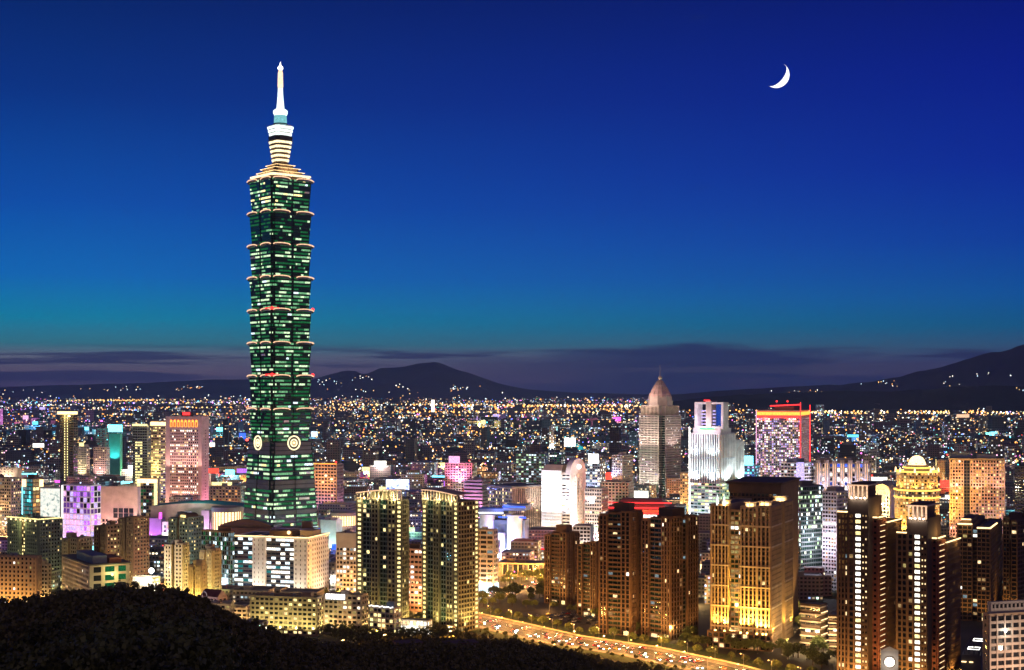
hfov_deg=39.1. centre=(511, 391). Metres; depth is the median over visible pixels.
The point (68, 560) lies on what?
window
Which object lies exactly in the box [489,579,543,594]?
cross road
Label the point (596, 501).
office block
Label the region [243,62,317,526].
skyscraper
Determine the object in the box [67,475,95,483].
shop building
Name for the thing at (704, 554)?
apartment building
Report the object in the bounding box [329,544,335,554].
apartment building
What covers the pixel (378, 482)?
shop building
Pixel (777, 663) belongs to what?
tree
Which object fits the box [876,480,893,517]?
hotel wing
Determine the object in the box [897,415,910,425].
distant tower
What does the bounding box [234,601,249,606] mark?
apartment building
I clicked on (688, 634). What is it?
tree
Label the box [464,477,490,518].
department store
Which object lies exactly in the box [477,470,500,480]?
apartment building
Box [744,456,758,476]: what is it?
office block
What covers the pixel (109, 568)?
window
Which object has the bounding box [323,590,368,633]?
apartment block
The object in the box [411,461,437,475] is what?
apartment building
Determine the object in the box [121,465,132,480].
office building
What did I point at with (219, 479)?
office building
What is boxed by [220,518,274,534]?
podium
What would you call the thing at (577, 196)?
sky
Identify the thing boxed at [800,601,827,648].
office block
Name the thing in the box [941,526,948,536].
shop building
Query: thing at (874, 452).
distant tower
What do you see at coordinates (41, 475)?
office building
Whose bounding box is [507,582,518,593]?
tree
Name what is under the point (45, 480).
shop building
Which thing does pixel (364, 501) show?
window
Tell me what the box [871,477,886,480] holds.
office building
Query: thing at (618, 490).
office block
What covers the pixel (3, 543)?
apartment building
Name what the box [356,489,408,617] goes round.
apartment tower
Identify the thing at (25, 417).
billboard
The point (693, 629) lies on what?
tree
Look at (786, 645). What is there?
tree
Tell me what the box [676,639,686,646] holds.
tree
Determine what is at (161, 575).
apartment building
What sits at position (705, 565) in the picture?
shop building
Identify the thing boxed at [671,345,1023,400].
hills
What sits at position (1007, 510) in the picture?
apartment building
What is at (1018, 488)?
office tower
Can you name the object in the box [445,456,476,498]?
office block
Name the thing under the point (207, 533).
window
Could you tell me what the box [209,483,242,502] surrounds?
office block
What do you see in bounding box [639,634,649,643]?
tree
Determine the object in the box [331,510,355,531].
shopping mall
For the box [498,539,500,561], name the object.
apartment building
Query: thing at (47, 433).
distant tower
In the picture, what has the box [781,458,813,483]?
office block
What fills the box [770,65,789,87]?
moon
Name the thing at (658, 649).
pavement
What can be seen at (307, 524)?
podium
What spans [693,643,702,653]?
tree
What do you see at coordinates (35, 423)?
billboard
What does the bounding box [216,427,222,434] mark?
billboard
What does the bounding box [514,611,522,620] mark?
tree
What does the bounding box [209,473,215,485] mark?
apartment building
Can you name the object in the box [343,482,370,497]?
office building
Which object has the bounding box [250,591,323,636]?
apartment block
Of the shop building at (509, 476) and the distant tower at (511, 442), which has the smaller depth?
the shop building at (509, 476)
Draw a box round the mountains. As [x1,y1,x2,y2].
[0,362,675,400]
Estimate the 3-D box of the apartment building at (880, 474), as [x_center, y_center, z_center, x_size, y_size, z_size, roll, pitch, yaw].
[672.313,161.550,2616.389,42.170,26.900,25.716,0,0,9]
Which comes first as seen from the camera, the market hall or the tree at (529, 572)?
the tree at (529, 572)
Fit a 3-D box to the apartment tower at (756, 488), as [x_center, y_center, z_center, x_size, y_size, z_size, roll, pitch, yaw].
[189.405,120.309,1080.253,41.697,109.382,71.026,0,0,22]
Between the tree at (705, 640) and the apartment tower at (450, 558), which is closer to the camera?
the tree at (705, 640)
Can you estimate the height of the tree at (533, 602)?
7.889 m
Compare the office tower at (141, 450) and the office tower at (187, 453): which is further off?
the office tower at (141, 450)
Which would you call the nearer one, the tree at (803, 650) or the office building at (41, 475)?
the tree at (803, 650)
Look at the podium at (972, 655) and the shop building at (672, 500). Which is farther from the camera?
the shop building at (672, 500)
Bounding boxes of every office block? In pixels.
[0,466,21,476]
[0,474,21,536]
[78,443,89,475]
[93,445,109,480]
[108,425,121,474]
[201,526,234,584]
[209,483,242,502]
[235,529,329,590]
[314,461,342,508]
[336,528,355,591]
[409,544,421,611]
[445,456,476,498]
[479,526,498,592]
[516,452,548,483]
[547,450,564,463]
[573,524,593,543]
[585,454,605,487]
[585,486,607,540]
[602,479,633,506]
[612,452,632,479]
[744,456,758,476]
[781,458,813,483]
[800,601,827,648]
[828,611,836,650]
[983,599,1023,669]
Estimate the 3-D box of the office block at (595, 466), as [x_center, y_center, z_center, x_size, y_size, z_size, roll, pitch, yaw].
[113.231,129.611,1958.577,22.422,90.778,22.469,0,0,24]
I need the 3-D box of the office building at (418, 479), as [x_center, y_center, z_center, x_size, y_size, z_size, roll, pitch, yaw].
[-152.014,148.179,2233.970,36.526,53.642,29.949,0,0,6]
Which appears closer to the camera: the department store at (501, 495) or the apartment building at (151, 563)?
the apartment building at (151, 563)
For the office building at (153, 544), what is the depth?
1495.27 m
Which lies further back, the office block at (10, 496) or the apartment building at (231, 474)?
the apartment building at (231, 474)
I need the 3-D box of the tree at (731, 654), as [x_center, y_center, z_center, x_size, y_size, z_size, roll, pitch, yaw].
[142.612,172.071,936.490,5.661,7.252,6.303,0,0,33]
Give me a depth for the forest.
468.96 m
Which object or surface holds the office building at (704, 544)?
on the ground
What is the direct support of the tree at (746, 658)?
on the grass verge at (764, 666)
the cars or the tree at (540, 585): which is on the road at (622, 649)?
the cars
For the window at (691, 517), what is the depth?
1026.63 m
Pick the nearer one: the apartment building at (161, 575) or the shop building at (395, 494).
the apartment building at (161, 575)
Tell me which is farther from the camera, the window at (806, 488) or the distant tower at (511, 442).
the distant tower at (511, 442)
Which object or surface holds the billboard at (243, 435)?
on the ground
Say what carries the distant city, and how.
on the ground
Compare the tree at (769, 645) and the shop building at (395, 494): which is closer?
the tree at (769, 645)
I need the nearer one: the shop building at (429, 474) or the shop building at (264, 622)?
the shop building at (264, 622)
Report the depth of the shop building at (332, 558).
1313.65 m
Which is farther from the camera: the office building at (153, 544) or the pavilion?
the office building at (153, 544)
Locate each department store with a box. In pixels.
[22,474,42,516]
[62,483,100,537]
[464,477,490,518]
[487,483,541,527]
[814,457,870,496]
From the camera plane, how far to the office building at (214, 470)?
2658.44 m
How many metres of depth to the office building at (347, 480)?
2243.93 m
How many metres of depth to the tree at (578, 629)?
1037.87 m
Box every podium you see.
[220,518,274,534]
[275,521,319,529]
[961,638,982,669]
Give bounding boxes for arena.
[564,438,587,451]
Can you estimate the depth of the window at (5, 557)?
1137.77 m
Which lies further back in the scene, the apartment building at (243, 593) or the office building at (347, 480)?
the office building at (347, 480)
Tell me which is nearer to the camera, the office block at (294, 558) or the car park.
the car park
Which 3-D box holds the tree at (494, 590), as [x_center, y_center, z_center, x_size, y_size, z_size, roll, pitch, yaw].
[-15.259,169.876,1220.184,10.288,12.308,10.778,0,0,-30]
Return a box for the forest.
[0,580,960,669]
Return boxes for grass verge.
[409,613,680,669]
[479,608,784,669]
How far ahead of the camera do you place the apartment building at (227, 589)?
1178.50 m
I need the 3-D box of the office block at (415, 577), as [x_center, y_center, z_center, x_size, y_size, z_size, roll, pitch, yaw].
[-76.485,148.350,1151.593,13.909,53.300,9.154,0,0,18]
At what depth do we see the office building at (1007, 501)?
1864.18 m
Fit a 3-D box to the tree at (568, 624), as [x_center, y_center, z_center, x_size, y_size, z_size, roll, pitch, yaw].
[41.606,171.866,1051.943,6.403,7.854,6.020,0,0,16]
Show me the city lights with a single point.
(621, 405)
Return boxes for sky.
[0,0,1023,393]
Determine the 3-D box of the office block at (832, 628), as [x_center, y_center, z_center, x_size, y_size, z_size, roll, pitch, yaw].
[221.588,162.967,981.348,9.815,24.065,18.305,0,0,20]
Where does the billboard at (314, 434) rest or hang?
on the ground
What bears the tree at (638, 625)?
on the ground
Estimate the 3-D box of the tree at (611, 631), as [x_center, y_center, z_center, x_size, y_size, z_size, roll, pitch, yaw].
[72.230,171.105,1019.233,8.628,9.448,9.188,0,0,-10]
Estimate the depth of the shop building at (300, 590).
1148.27 m
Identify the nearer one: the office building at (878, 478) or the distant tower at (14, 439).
the office building at (878, 478)
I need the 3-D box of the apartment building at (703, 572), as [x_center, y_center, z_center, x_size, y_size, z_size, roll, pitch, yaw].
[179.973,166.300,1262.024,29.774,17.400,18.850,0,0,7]
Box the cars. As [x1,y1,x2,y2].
[483,617,741,669]
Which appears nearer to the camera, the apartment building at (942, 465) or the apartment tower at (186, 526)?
the apartment tower at (186, 526)
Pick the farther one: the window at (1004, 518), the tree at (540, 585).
the tree at (540, 585)
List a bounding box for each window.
[1,557,30,597]
[10,520,58,568]
[68,560,82,589]
[94,567,100,572]
[94,575,100,580]
[94,584,100,588]
[105,566,113,571]
[105,575,113,579]
[108,526,118,547]
[118,565,125,570]
[118,574,125,578]
[135,518,147,575]
[172,518,199,563]
[202,531,233,584]
[235,537,323,587]
[261,598,322,633]
[363,500,393,604]
[428,501,477,629]
[546,533,578,603]
[591,543,597,615]
[600,513,633,634]
[643,517,696,638]
[713,506,768,633]
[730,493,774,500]
[798,486,821,570]
[823,492,847,587]
[839,514,875,669]
[877,489,884,502]
[898,534,942,669]
[961,526,989,619]
[985,603,1022,669]
[1004,518,1021,599]
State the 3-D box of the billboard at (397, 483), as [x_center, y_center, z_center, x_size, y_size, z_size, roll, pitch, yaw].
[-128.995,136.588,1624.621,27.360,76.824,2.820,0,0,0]
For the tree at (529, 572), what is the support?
on the ground
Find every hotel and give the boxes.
[680,471,688,513]
[893,455,940,529]
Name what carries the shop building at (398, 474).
on the ground
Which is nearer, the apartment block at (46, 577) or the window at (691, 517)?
the window at (691, 517)
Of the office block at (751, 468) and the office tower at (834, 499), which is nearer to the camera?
the office tower at (834, 499)
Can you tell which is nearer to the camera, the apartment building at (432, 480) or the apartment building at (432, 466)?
the apartment building at (432, 480)
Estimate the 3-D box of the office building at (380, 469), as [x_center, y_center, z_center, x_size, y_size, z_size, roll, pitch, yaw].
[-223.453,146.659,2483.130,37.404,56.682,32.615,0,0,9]
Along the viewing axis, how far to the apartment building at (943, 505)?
1830.43 m
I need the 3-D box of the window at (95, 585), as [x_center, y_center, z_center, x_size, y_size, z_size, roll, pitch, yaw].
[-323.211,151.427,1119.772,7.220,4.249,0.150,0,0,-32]
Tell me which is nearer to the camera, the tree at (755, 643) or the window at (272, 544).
the tree at (755, 643)
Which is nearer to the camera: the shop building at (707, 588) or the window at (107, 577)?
the window at (107, 577)
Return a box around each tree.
[135,629,216,669]
[479,590,488,597]
[479,597,488,606]
[488,585,499,593]
[494,592,506,599]
[494,608,501,613]
[500,575,510,584]
[501,586,510,593]
[505,570,514,581]
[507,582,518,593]
[507,596,516,606]
[511,586,520,596]
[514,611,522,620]
[517,569,528,576]
[522,600,530,608]
[526,587,534,591]
[527,569,532,580]
[527,592,534,597]
[528,615,537,622]
[530,600,537,605]
[532,568,543,575]
[535,587,543,594]
[536,582,543,594]
[537,576,543,581]
[537,615,548,625]
[550,600,557,606]
[553,619,561,627]
[565,622,572,630]
[576,626,583,633]
[588,625,599,636]
[590,607,597,618]
[608,627,619,638]
[626,632,637,641]
[635,622,640,634]
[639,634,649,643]
[657,635,670,646]
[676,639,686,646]
[682,625,698,634]
[683,632,691,642]
[692,635,703,643]
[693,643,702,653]
[699,635,710,647]
[706,645,719,656]
[723,634,739,649]
[727,651,735,657]
[730,640,741,652]
[740,639,751,647]
[741,640,749,651]
[741,654,749,663]
[749,638,764,652]
[753,657,764,667]
[763,641,774,653]
[772,659,782,669]
[774,638,787,653]
[781,642,791,649]
[782,647,793,659]
[785,663,796,669]
[791,642,805,657]
[794,615,800,622]
[800,646,810,659]
[805,648,819,664]
[806,665,818,669]
[808,645,817,650]
[809,638,821,647]
[812,635,824,649]
[813,656,827,669]
[814,651,829,660]
[817,641,829,651]
[831,649,836,657]
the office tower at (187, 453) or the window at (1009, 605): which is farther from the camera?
the office tower at (187, 453)
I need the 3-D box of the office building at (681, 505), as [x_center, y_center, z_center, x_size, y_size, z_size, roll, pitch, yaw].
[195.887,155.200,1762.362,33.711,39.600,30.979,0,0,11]
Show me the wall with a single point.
(624, 642)
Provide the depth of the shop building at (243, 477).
2503.81 m
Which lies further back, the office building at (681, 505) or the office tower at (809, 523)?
the office building at (681, 505)
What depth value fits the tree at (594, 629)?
1024.79 m
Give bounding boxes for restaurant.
[608,498,675,518]
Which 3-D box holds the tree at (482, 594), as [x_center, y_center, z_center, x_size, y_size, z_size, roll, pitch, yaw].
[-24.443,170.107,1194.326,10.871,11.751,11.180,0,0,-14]
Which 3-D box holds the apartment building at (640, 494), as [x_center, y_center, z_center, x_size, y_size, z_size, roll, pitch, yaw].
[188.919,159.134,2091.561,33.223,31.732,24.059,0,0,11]
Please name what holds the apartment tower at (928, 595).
on the ground
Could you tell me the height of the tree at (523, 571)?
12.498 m
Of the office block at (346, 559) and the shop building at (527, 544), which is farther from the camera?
the shop building at (527, 544)
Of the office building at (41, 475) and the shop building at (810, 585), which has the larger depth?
the office building at (41, 475)
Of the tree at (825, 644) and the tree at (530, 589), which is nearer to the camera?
the tree at (825, 644)
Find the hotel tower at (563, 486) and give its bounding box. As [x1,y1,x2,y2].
[541,458,585,530]
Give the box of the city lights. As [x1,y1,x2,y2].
[0,372,1023,578]
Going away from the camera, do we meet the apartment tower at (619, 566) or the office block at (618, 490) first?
the apartment tower at (619, 566)
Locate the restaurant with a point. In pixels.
(649, 507)
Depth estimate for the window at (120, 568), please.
1130.57 m
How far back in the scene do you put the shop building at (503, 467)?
2618.64 m
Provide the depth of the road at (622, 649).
989.06 m
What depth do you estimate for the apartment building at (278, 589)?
1188.23 m
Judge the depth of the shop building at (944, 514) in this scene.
1791.49 m
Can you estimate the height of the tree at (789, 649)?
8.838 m
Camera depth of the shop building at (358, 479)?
2295.14 m
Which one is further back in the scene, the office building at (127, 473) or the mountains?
the mountains
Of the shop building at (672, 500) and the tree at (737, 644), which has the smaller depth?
the tree at (737, 644)
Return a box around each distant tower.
[8,434,20,446]
[43,429,52,437]
[351,436,360,444]
[370,445,381,459]
[431,399,434,411]
[506,438,517,451]
[814,436,816,452]
[821,436,834,453]
[839,442,855,456]
[867,449,879,472]
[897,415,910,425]
[951,413,968,428]
[988,415,1003,428]
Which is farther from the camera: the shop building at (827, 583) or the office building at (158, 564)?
the office building at (158, 564)
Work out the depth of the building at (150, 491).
1733.61 m
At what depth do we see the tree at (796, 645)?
944.43 m
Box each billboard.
[23,415,28,419]
[32,421,37,429]
[33,443,43,453]
[209,442,214,446]
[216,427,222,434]
[239,433,245,438]
[311,431,317,437]
[386,479,409,498]
[847,434,858,436]
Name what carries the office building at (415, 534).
on the ground
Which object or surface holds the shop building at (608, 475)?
on the ground
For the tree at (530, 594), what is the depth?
1202.53 m
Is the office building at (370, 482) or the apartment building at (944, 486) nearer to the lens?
the apartment building at (944, 486)
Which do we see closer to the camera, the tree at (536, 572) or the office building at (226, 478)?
the tree at (536, 572)
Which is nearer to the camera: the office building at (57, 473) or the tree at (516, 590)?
the tree at (516, 590)
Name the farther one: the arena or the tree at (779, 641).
the arena
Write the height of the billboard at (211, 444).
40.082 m
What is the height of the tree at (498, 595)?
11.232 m
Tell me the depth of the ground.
1069.16 m
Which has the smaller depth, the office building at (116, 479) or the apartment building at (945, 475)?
the office building at (116, 479)
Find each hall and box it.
[101,486,140,523]
[133,568,159,590]
[149,500,244,534]
[479,503,530,550]
[498,558,543,576]
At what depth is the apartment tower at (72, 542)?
1209.67 m
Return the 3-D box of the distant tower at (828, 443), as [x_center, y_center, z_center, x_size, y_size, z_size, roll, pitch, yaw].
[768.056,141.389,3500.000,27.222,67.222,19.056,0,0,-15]
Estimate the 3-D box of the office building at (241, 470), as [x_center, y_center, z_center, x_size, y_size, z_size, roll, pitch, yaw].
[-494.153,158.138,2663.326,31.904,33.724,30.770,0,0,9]
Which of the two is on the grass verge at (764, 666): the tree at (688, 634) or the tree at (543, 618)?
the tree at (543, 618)
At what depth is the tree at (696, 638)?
984.02 m
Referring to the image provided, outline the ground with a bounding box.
[17,419,982,669]
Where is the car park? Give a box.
[523,607,597,625]
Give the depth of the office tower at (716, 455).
1744.56 m
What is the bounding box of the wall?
[479,613,762,669]
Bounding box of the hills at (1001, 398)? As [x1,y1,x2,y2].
[673,385,1023,418]
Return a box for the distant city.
[0,397,1023,499]
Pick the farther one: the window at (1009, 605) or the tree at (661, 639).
the tree at (661, 639)
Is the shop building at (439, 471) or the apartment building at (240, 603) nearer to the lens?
the apartment building at (240, 603)
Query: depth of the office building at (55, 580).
1216.24 m
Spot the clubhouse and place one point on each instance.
(384, 616)
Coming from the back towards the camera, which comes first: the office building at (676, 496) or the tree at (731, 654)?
the office building at (676, 496)
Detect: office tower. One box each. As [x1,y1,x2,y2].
[57,411,77,485]
[96,427,107,446]
[132,424,150,483]
[150,420,165,502]
[165,412,208,502]
[639,372,680,497]
[689,400,743,514]
[756,400,809,476]
[798,480,822,570]
[822,486,847,589]
[949,452,1004,543]
[1014,462,1023,512]
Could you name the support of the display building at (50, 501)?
on the ground
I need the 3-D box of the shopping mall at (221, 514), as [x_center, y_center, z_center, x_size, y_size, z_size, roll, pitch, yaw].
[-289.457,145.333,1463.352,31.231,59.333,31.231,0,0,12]
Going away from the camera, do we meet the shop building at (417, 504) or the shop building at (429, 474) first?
the shop building at (417, 504)
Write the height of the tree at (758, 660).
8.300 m
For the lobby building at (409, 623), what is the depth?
1030.33 m
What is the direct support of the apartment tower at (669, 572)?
on the ground
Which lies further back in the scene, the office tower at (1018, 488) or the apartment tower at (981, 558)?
the office tower at (1018, 488)
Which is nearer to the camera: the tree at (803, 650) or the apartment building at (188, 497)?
the tree at (803, 650)
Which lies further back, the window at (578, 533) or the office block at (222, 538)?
the office block at (222, 538)
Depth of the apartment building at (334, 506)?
1770.55 m
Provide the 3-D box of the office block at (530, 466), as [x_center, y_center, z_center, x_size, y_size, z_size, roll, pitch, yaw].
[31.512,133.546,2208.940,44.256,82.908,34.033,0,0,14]
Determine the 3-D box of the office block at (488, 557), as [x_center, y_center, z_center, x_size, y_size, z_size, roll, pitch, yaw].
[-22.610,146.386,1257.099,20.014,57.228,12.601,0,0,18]
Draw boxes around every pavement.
[412,611,694,669]
[479,614,753,669]
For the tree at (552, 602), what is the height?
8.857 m
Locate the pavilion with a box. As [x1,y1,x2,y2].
[880,646,898,669]
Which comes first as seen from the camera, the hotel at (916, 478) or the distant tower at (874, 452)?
the hotel at (916, 478)
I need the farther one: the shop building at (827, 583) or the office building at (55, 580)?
the shop building at (827, 583)
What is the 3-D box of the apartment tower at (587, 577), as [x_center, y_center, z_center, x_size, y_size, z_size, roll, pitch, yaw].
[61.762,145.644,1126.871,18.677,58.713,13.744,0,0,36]
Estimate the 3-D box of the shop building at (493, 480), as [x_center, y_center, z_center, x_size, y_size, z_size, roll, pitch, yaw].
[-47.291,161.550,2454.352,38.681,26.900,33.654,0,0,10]
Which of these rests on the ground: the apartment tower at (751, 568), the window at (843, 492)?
the apartment tower at (751, 568)
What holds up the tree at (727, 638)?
on the ground
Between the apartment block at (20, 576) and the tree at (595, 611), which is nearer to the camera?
the tree at (595, 611)
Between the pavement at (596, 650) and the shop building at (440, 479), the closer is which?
the pavement at (596, 650)
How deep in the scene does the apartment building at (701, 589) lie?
1219.92 m
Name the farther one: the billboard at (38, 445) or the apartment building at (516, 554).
the billboard at (38, 445)
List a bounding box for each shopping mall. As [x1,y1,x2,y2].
[211,505,242,529]
[318,517,342,547]
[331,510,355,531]
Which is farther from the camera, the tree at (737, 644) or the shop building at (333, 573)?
the shop building at (333, 573)
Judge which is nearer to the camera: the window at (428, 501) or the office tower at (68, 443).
the window at (428, 501)
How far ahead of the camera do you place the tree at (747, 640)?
966.52 m
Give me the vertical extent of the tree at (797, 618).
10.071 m
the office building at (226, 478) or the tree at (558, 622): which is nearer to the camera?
the tree at (558, 622)
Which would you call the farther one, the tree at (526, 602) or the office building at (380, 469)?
the office building at (380, 469)
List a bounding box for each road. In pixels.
[415,611,736,669]
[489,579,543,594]
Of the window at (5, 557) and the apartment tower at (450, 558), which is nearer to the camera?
the apartment tower at (450, 558)
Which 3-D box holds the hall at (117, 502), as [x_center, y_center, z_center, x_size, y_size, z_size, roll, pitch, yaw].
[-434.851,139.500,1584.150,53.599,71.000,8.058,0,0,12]
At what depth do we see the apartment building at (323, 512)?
1682.32 m
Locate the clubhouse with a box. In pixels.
[369,601,400,635]
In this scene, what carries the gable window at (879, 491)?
in the hotel wing
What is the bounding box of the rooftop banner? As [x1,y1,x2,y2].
[326,594,345,600]
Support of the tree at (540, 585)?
on the ground
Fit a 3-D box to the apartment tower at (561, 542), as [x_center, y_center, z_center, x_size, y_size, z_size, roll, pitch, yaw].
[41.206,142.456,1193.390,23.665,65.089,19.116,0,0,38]
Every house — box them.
[201,588,227,601]
[392,639,422,649]
[442,639,477,646]
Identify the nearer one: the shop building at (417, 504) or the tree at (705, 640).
the tree at (705, 640)
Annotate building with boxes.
[0,537,6,550]
[22,473,47,482]
[37,473,48,477]
[40,486,61,516]
[43,478,56,482]
[43,484,57,485]
[51,568,60,594]
[55,469,59,479]
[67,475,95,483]
[96,481,112,485]
[99,475,124,485]
[118,482,136,485]
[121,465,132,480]
[137,478,159,516]
[149,535,167,546]
[149,543,157,546]
[149,547,163,559]
[149,560,153,572]
[149,573,163,581]
[153,556,163,572]
[169,494,199,501]
[209,468,224,475]
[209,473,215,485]
[209,482,231,499]
[216,474,223,481]
[218,476,234,481]
[219,470,239,479]
[222,584,241,599]
[228,480,245,484]
[232,585,274,602]
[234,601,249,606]
[237,469,246,472]
[240,474,246,481]
[242,618,267,628]
[257,586,287,593]
[280,588,323,594]
[317,509,330,516]
[318,502,355,511]
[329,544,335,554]
[329,550,335,584]
[330,560,335,589]
[343,470,363,477]
[343,477,367,485]
[343,479,354,485]
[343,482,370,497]
[343,493,359,500]
[359,467,369,476]
[368,479,372,489]
[370,461,394,478]
[373,476,400,489]
[379,487,400,498]
[391,472,405,477]
[396,466,410,471]
[401,470,426,489]
[401,617,432,635]
[402,491,417,498]
[409,492,435,499]
[409,499,421,511]
[409,510,421,528]
[409,527,421,539]
[409,540,421,547]
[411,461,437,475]
[422,471,435,477]
[422,482,448,492]
[427,478,437,482]
[429,477,444,482]
[438,463,444,469]
[438,468,441,475]
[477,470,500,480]
[486,478,496,483]
[493,462,512,476]
[494,480,515,483]
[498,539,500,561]
[501,549,534,559]
[503,473,515,480]
[510,538,541,559]
[529,526,555,554]
[606,472,611,479]
[634,483,656,497]
[634,491,653,497]
[663,498,679,503]
[667,476,679,497]
[669,494,679,498]
[676,502,686,513]
[698,513,709,529]
[698,530,709,558]
[698,575,704,597]
[700,550,709,574]
[700,570,709,574]
[701,540,706,549]
[701,560,709,569]
[704,572,709,603]
[798,571,822,599]
[804,566,831,595]
[871,473,894,476]
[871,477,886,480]
[876,481,895,492]
[890,475,895,480]
[936,459,948,479]
[938,480,948,493]
[939,495,948,498]
[939,499,948,512]
[939,513,948,516]
[941,517,948,525]
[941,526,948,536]
[942,472,948,479]
[1005,486,1012,501]
[1005,497,1009,506]
[1005,508,1013,515]
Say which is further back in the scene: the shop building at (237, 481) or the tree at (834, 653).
the shop building at (237, 481)
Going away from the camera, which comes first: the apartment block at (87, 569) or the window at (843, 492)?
the apartment block at (87, 569)
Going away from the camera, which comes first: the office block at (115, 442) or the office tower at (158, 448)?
the office tower at (158, 448)
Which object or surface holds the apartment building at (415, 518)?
on the ground
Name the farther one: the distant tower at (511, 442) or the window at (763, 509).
the distant tower at (511, 442)
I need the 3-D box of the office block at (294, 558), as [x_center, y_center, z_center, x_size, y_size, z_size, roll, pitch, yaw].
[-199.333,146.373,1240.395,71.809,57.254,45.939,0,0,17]
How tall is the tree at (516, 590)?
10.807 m
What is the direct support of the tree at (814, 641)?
on the ground
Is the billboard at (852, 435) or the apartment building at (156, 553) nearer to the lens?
the apartment building at (156, 553)
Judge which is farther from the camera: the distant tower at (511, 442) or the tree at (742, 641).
the distant tower at (511, 442)
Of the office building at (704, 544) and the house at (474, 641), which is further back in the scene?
the office building at (704, 544)
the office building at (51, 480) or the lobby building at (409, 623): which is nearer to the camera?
the lobby building at (409, 623)
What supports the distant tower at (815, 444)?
on the ground
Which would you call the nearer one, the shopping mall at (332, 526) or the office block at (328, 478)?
the shopping mall at (332, 526)
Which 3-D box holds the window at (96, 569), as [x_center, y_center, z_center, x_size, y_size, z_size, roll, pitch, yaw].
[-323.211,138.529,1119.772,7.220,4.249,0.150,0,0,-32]
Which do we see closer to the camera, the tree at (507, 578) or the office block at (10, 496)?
the tree at (507, 578)
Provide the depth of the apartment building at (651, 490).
2121.82 m
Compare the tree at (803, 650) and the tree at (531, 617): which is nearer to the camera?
the tree at (803, 650)
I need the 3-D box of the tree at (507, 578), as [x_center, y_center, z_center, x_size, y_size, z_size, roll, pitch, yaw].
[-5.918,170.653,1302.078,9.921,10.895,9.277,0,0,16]
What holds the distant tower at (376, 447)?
on the ground
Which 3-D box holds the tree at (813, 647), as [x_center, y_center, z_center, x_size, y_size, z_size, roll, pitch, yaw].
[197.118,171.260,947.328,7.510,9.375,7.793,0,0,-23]
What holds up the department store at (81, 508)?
on the ground
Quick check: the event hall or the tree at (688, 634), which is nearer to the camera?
the tree at (688, 634)
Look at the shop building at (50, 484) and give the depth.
2242.45 m
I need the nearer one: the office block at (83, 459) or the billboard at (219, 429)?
the office block at (83, 459)
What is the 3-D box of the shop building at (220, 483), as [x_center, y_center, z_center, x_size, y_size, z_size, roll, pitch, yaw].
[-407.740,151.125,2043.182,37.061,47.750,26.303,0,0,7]
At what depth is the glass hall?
1162.04 m
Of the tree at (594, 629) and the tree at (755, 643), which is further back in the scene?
the tree at (594, 629)
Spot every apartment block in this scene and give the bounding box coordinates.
[0,552,41,601]
[42,559,50,596]
[61,550,130,590]
[211,600,234,612]
[234,604,249,618]
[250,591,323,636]
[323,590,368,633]
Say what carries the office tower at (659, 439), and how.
on the ground
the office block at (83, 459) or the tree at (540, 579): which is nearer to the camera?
the tree at (540, 579)
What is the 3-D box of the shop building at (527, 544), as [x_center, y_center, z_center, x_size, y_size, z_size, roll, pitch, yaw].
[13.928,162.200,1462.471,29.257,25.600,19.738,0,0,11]
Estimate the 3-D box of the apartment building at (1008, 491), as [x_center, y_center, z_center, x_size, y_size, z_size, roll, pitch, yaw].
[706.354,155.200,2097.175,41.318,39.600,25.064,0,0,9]
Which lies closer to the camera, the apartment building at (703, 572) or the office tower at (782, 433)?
the apartment building at (703, 572)
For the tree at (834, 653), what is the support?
on the ground
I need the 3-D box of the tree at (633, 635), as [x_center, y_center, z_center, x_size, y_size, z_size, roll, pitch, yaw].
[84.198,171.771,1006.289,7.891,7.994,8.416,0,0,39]
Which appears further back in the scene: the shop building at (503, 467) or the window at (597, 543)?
the shop building at (503, 467)
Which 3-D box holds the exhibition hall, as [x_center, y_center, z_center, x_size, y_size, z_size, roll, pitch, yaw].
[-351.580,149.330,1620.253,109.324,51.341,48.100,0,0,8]
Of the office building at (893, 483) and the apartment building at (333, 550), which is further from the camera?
the office building at (893, 483)
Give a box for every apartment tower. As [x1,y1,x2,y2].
[6,512,62,590]
[62,532,92,554]
[94,520,120,556]
[118,513,148,586]
[164,539,189,591]
[168,511,203,563]
[188,559,206,595]
[199,544,221,589]
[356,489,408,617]
[421,488,478,631]
[544,524,579,604]
[577,541,597,616]
[598,502,642,635]
[641,507,697,640]
[707,494,792,651]
[726,476,800,623]
[837,481,901,669]
[896,501,960,669]
[957,514,1001,621]
[1003,511,1023,600]
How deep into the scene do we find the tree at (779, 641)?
960.52 m
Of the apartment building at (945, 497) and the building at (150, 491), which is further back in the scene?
the apartment building at (945, 497)
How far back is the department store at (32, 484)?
1580.01 m

